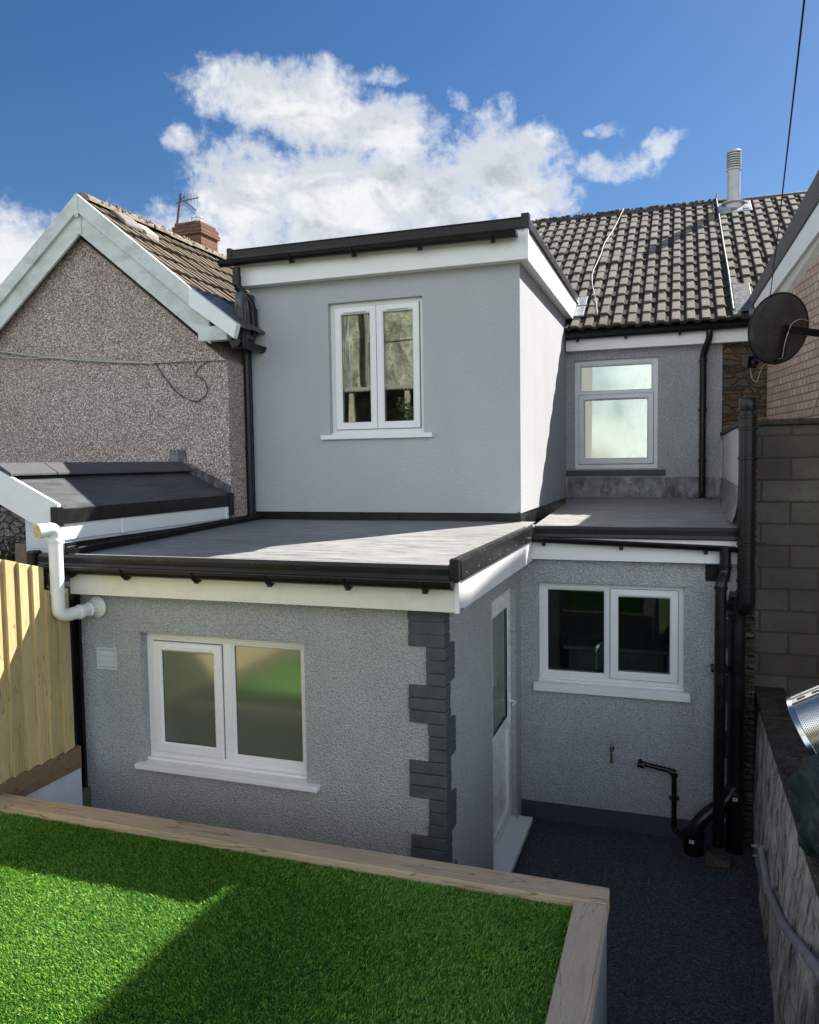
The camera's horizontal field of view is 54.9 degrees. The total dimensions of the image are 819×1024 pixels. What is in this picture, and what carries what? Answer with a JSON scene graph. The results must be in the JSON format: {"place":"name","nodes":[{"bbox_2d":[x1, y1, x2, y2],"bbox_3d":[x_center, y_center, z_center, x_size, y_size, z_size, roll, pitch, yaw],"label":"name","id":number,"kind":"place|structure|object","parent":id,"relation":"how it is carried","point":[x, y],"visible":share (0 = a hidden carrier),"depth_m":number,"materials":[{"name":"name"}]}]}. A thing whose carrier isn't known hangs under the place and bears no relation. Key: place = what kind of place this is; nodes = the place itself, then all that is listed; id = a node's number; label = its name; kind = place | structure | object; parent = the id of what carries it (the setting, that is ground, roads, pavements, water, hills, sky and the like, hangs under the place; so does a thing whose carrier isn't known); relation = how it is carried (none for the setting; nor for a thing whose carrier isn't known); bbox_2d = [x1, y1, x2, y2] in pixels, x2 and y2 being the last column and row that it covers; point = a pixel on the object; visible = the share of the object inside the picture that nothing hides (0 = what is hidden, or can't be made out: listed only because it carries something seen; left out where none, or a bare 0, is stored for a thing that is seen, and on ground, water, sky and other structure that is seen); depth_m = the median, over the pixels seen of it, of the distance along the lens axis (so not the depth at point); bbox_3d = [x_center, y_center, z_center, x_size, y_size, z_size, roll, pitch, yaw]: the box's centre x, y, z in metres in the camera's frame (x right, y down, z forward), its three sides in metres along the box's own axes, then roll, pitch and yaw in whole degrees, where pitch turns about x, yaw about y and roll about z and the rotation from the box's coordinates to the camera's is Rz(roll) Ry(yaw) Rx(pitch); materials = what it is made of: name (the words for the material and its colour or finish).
{"place":"outdoors","nodes":[
{"label":"outdoors","id":0,"kind":"place"},
{"bbox_2d":[82,786,91,806],"bbox_3d":[-8.379,2.745,3.369,10.000,1.060,12.600,0,4,19],"label":"neighbour garden","id":1,"kind":"object","parent":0,"point":[86,795],"depth_m":5.66,"materials":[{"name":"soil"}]},
{"bbox_2d":[15,542,27,563],"bbox_3d":[-2.786,1.075,5.823,0.180,1.800,0.060,0,4,19],"label":"timber post","id":2,"kind":"object","parent":1,"relation":"on","point":[20,551],"visible":0.09,"depth_m":5.76,"materials":[{"name":"brown wood"}]},
{"bbox_2d":[0,519,47,589],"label":"ivy shrub","id":3,"kind":"object","parent":1,"relation":"on","point":[10,556],"visible":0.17,"depth_m":5.98,"materials":[{"name":"green plant"}]},
{"bbox_2d":[0,507,49,589],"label":"old stone wall","id":4,"kind":"structure","parent":1,"relation":"on","point":[7,517],"depth_m":6.54,"materials":[{"name":"grey stone"}]},
{"bbox_2d":[0,812,572,1023],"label":"lawn","id":5,"kind":"structure","parent":0,"point":[260,986],"depth_m":3.29,"materials":[{"name":"green plant"}]},
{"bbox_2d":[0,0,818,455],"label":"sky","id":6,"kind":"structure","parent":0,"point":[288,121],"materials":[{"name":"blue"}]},
{"bbox_2d":[513,819,773,1023],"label":"patio","id":7,"kind":"structure","parent":0,"point":[685,945],"depth_m":5.52,"materials":[{"name":"grey gravel"}]},
{"bbox_2d":[0,559,81,796],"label":"board fence","id":8,"kind":"object","parent":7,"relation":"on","point":[39,748],"visible":0.89,"depth_m":5.08,"materials":[{"name":"beige wood"}]},
{"bbox_2d":[25,768,82,805],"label":"retaining wall","id":9,"kind":"structure","parent":7,"relation":"on","point":[67,788],"depth_m":5.41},
{"bbox_2d":[0,193,266,517],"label":"pebbledash house","id":10,"kind":"structure","parent":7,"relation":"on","point":[88,276],"depth_m":7.88,"materials":[{"name":"brown stone"}]},
{"bbox_2d":[0,351,154,363],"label":"washing line","id":11,"kind":"object","parent":10,"relation":"attached to","point":[93,360],"visible":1,"depth_m":7.99,"materials":[{"name":"grey plastic"}]},
{"bbox_2d":[155,360,226,401],"bbox_3d":[-2.111,-1.259,7.605,0.804,0.393,0.012,0,4,19],"label":"loose cable","id":12,"kind":"object","parent":10,"relation":"attached to","point":[195,375],"visible":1,"depth_m":7.60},
{"bbox_2d":[26,149,768,872],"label":"terraced house","id":13,"kind":"structure","parent":7,"relation":"on","point":[484,455],"depth_m":6.86,"materials":[{"name":"grey paint"}]},
{"bbox_2d":[33,523,105,620],"bbox_3d":[-2.313,0.410,5.340,0.154,0.700,0.479,1,4,30],"label":"boiler flue","id":14,"kind":"object","parent":13,"relation":"attached to","point":[95,606],"visible":1,"depth_m":5.21,"materials":[{"name":"white plastic"}]},
{"bbox_2d":[0,462,262,553],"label":"lean to","id":15,"kind":"object","parent":13,"relation":"on","point":[85,507],"visible":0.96,"depth_m":6.16,"materials":[{"name":"rubber"}]},
{"bbox_2d":[134,633,319,792],"bbox_3d":[-1.231,1.312,5.321,1.400,0.954,0.185,0,4,19],"label":"window","id":16,"kind":"structure","parent":13,"relation":"in","point":[225,709],"depth_m":5.35,"materials":[{"name":"white plastic"}]},
{"bbox_2d":[321,297,432,439],"bbox_3d":[-0.310,-1.346,7.464,1.125,1.297,0.160,0,4,19],"label":"window","id":17,"kind":"structure","parent":13,"relation":"in","point":[378,427],"depth_m":7.47,"materials":[{"name":"white plastic"}]},
{"bbox_2d":[492,588,532,872],"bbox_3d":[0.803,1.725,6.483,0.230,2.145,1.060,0,4,19],"label":"door","id":18,"kind":"structure","parent":13,"relation":"in","point":[510,832],"depth_m":6.57,"materials":[{"name":"white plastic"}]},
{"bbox_2d":[594,641,603,671],"bbox_3d":[1.766,1.360,7.167,0.165,0.373,0.036,0,4,19],"label":"kitchen tap","id":19,"kind":"object","parent":13,"relation":"on","point":[596,654],"visible":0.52,"depth_m":7.18,"materials":[{"name":"silver metal"}]},
{"bbox_2d":[533,582,689,702],"bbox_3d":[1.752,1.110,6.874,1.320,0.965,0.170,0,4,19],"label":"window","id":20,"kind":"structure","parent":13,"relation":"in","point":[614,682],"depth_m":6.86,"materials":[{"name":"white plastic"}]},
{"bbox_2d":[610,739,614,763],"bbox_3d":[1.755,2.069,6.841,0.044,0.195,0.112,0,4,19],"label":"outdoor tap","id":21,"kind":"object","parent":13,"relation":"attached to","point":[612,747],"visible":1,"depth_m":6.80,"materials":[{"name":"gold metal"}]},
{"bbox_2d":[575,357,657,468],"bbox_3d":[2.540,-1.204,9.703,0.995,1.338,0.090,0,4,19],"label":"window","id":22,"kind":"structure","parent":13,"relation":"in","point":[651,461],"depth_m":9.67,"materials":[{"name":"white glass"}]},
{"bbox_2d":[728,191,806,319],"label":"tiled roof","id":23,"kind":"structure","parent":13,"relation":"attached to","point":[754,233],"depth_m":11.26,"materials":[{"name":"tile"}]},
{"bbox_2d":[770,0,804,294],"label":"overhead wire","id":24,"kind":"object","parent":13,"relation":"attached to","point":[800,33],"visible":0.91,"depth_m":4.21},
{"bbox_2d":[592,927,606,1023],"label":"raised bed","id":25,"kind":"object","parent":7,"relation":"on","point":[600,1012],"depth_m":3.50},
{"bbox_2d":[0,793,609,920],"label":"timber sleeper","id":26,"kind":"object","parent":25,"relation":"on","point":[528,887],"visible":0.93,"depth_m":4.06,"materials":[{"name":"brown wood"}]},
{"bbox_2d":[545,900,606,1023],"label":"timber sleeper","id":27,"kind":"object","parent":25,"relation":"on","point":[573,997],"visible":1,"depth_m":3.12,"materials":[{"name":"brown wood"}]},
{"bbox_2d":[705,847,730,867],"bbox_3d":[2.480,2.777,6.332,0.198,0.085,0.198,0,4,19],"label":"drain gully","id":28,"kind":"object","parent":7,"relation":"on","point":[718,857],"visible":1,"depth_m":6.30,"materials":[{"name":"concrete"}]},
{"bbox_2d":[752,686,818,1023],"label":"garden wall","id":29,"kind":"structure","parent":7,"relation":"on","point":[781,751],"depth_m":4.81,"materials":[{"name":"concrete"}]},
{"bbox_2d":[751,842,757,858],"bbox_3d":[2.735,2.678,6.241,0.050,0.110,0.090,0,4,19],"label":"pipe stub","id":30,"kind":"object","parent":29,"relation":"attached to","point":[755,845],"visible":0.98,"depth_m":6.23,"materials":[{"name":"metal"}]},
{"bbox_2d":[758,845,818,979],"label":"pipe","id":31,"kind":"object","parent":29,"relation":"attached to","point":[807,956],"visible":0.91,"depth_m":4.29,"materials":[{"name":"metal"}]},
{"bbox_2d":[787,753,818,858],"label":"tarpaulin","id":32,"kind":"object","parent":29,"relation":"on","point":[803,782],"visible":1,"depth_m":3.96,"materials":[{"name":"plastic"}]},
{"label":"neighbour yard","id":33,"kind":"structure","parent":0,"visible":0},
{"bbox_2d":[749,170,818,418],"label":"brick house","id":34,"kind":"structure","parent":33,"relation":"on","point":[792,387],"depth_m":7.75,"materials":[{"name":"brick"}]},
{"bbox_2d":[742,292,818,381],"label":"satellite dish","id":35,"kind":"object","parent":34,"relation":"attached to","point":[779,330],"visible":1,"depth_m":6.97,"materials":[{"name":"black metal"}]},
{"bbox_2d":[756,394,818,431],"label":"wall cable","id":36,"kind":"object","parent":34,"relation":"attached to","point":[809,417],"depth_m":7.34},
{"bbox_2d":[753,418,818,756],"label":"block wall","id":37,"kind":"structure","parent":33,"relation":"on","point":[787,617],"depth_m":6.66,"materials":[{"name":"concrete"}]},
{"bbox_3d":[2.974,1.852,4.882,0.700,0.500,0.900,0,4,19],"label":"storage box","id":38,"kind":"object","parent":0,"visible":0},
{"bbox_2d":[786,682,818,754],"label":"washing drum","id":39,"kind":"object","parent":38,"relation":"on","point":[803,706],"visible":0.99,"depth_m":4.59,"materials":[{"name":"metal"}]},
{"bbox_3d":[-3.637,-1.386,15.865,8.850,7.468,8.206,0,4,19],"label":"tiled roof","id":40,"kind":"object","parent":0,"visible":0},
{"bbox_2d":[172,215,219,250],"bbox_3d":[-4.331,-5.268,15.999,0.720,1.420,0.680,0,4,19],"label":"chimney","id":41,"kind":"object","parent":40,"relation":"on","point":[198,229],"visible":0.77,"depth_m":15.71,"materials":[{"name":"red brick"}]},
{"bbox_2d":[175,193,198,222],"bbox_3d":[-4.417,-5.850,15.784,0.824,1.118,0.258,2,5,40],"label":"tv aerial","id":42,"kind":"object","parent":41,"relation":"attached to","point":[179,204],"visible":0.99,"depth_m":15.85,"materials":[{"name":"metal"}]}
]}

